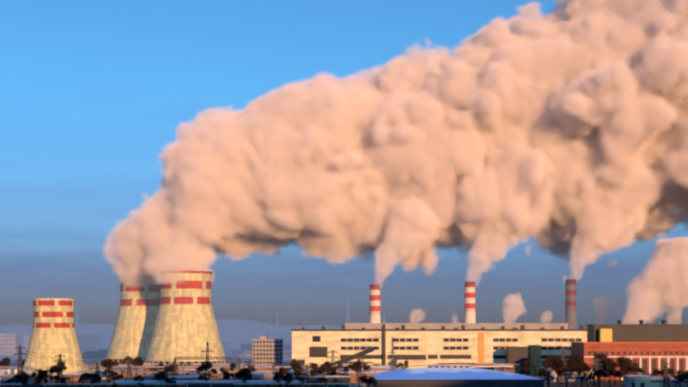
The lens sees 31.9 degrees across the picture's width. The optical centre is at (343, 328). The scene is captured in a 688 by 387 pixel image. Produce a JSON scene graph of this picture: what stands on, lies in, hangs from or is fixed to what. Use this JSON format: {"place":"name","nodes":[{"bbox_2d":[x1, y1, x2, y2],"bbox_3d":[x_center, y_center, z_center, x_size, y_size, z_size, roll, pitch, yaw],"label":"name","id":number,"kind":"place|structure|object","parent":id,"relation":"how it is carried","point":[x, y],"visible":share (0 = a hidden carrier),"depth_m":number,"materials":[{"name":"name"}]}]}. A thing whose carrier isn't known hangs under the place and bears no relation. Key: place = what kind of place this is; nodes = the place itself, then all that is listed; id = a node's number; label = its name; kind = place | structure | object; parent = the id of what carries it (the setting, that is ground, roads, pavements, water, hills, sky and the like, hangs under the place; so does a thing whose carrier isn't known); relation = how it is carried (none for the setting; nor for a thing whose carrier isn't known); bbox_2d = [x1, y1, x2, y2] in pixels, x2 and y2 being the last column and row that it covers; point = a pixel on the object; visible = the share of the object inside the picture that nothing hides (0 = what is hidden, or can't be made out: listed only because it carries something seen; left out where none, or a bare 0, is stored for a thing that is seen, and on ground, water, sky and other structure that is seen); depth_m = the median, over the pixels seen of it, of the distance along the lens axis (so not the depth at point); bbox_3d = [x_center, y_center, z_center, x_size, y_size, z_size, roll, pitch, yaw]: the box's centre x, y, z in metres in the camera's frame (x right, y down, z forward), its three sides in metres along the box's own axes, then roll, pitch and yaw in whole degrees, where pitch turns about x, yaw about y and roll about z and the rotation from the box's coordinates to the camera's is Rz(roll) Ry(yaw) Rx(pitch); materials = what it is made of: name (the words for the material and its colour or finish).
{"place":"outdoors","nodes":[
{"label":"outdoors","id":0,"kind":"place"},
{"bbox_2d":[0,319,341,335],"bbox_3d":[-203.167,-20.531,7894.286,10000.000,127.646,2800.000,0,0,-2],"label":"hills","id":1,"kind":"structure","parent":0,"point":[234,327],"depth_m":9073.68,"materials":[{"name":"grey"}]},
{"bbox_2d":[0,336,624,386],"bbox_3d":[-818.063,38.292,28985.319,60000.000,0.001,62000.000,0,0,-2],"label":"ground","id":2,"kind":"structure","parent":0,"point":[287,362],"depth_m":1298.07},
{"bbox_2d":[23,298,84,380],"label":"cooling tower","id":3,"kind":"structure","parent":2,"relation":"on","point":[53,334],"depth_m":893.66,"materials":[{"name":"grey concrete"}]},
{"bbox_2d":[106,275,159,365],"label":"cooling tower","id":4,"kind":"structure","parent":2,"relation":"on","point":[135,321],"depth_m":1261.44,"materials":[{"name":"grey concrete"}]},
{"bbox_2d":[0,380,348,386],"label":"fence","id":5,"kind":"object","parent":2,"relation":"on","point":[207,383],"visible":0.96,"depth_m":748.94,"materials":[{"name":"metal"}]},
{"bbox_2d":[144,271,226,365],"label":"cooling tower","id":6,"kind":"structure","parent":2,"relation":"on","point":[185,324],"depth_m":1167.98,"materials":[{"name":"grey concrete"}]},
{"bbox_2d":[0,287,460,358],"bbox_3d":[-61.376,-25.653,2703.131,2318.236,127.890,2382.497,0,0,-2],"label":"town","id":7,"kind":"object","parent":2,"relation":"on","point":[93,346],"visible":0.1,"depth_m":1964.84,"materials":[{"name":"grey concrete"}]},
{"bbox_2d":[252,330,282,365],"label":"office block","id":8,"kind":"structure","parent":2,"relation":"on","point":[266,351],"depth_m":1095.40,"materials":[{"name":"grey concrete"}]},
{"bbox_2d":[0,361,608,386],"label":"yard clutter","id":9,"kind":"object","parent":2,"relation":"on","point":[31,369],"visible":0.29,"depth_m":900.37,"materials":[{"name":"grey metal"}]},
{"bbox_2d":[13,337,670,386],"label":"switchyard steel","id":10,"kind":"object","parent":2,"relation":"on","point":[595,364],"visible":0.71,"depth_m":827.24,"materials":[{"name":"grey metal"}]},
{"bbox_2d":[0,363,686,386],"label":"sheds","id":11,"kind":"object","parent":2,"relation":"on","point":[263,373],"visible":0.42,"depth_m":854.23,"materials":[{"name":"metal"}]},
{"bbox_2d":[0,352,687,386],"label":"bare trees","id":12,"kind":"object","parent":2,"relation":"on","point":[575,363],"visible":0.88,"depth_m":795.92,"materials":[{"name":"brown plant"}]},
{"bbox_2d":[368,284,381,322],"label":"chimney","id":13,"kind":"object","parent":2,"relation":"on","point":[374,313],"visible":0.5,"depth_m":1118.81,"materials":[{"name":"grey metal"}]},
{"bbox_2d":[302,345,563,373],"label":"low buildings","id":14,"kind":"structure","parent":2,"relation":"on","point":[519,355],"depth_m":1023.78,"materials":[{"name":"metal"}]},
{"bbox_2d":[291,323,586,370],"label":"hall","id":15,"kind":"structure","parent":2,"relation":"on","point":[434,343],"depth_m":1050.06,"materials":[{"name":"beige concrete"}]},
{"bbox_2d":[373,366,544,386],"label":"blue roof shed","id":16,"kind":"structure","parent":2,"relation":"on","point":[442,376],"depth_m":797.62,"materials":[{"name":"blue metal"}]},
{"bbox_2d":[464,282,475,322],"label":"chimney","id":17,"kind":"object","parent":2,"relation":"on","point":[469,303],"visible":0.5,"depth_m":1121.46,"materials":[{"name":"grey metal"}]},
{"bbox_2d":[565,279,576,328],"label":"chimney","id":18,"kind":"object","parent":2,"relation":"on","point":[570,304],"visible":0.6,"depth_m":1124.13,"materials":[{"name":"grey concrete"}]},
{"bbox_2d":[571,324,687,379],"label":"brick hall","id":19,"kind":"structure","parent":2,"relation":"on","point":[649,348],"depth_m":904.56,"materials":[{"name":"red brick"}]},
{"bbox_2d":[598,329,611,341],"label":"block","id":20,"kind":"object","parent":19,"relation":"on","point":[604,335],"visible":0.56,"depth_m":918.09,"materials":[{"name":"yellow paint"}]},
{"bbox_2d":[617,320,665,323],"bbox_3d":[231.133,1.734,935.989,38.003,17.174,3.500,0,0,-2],"label":"roof vents","id":21,"kind":"object","parent":19,"relation":"on","point":[642,321],"visible":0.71,"depth_m":934.80,"materials":[{"name":"metal"}]},
{"bbox_2d":[0,0,687,328],"label":"sky","id":22,"kind":"structure","parent":0,"point":[296,154],"materials":[{"name":"blue"}]}
]}

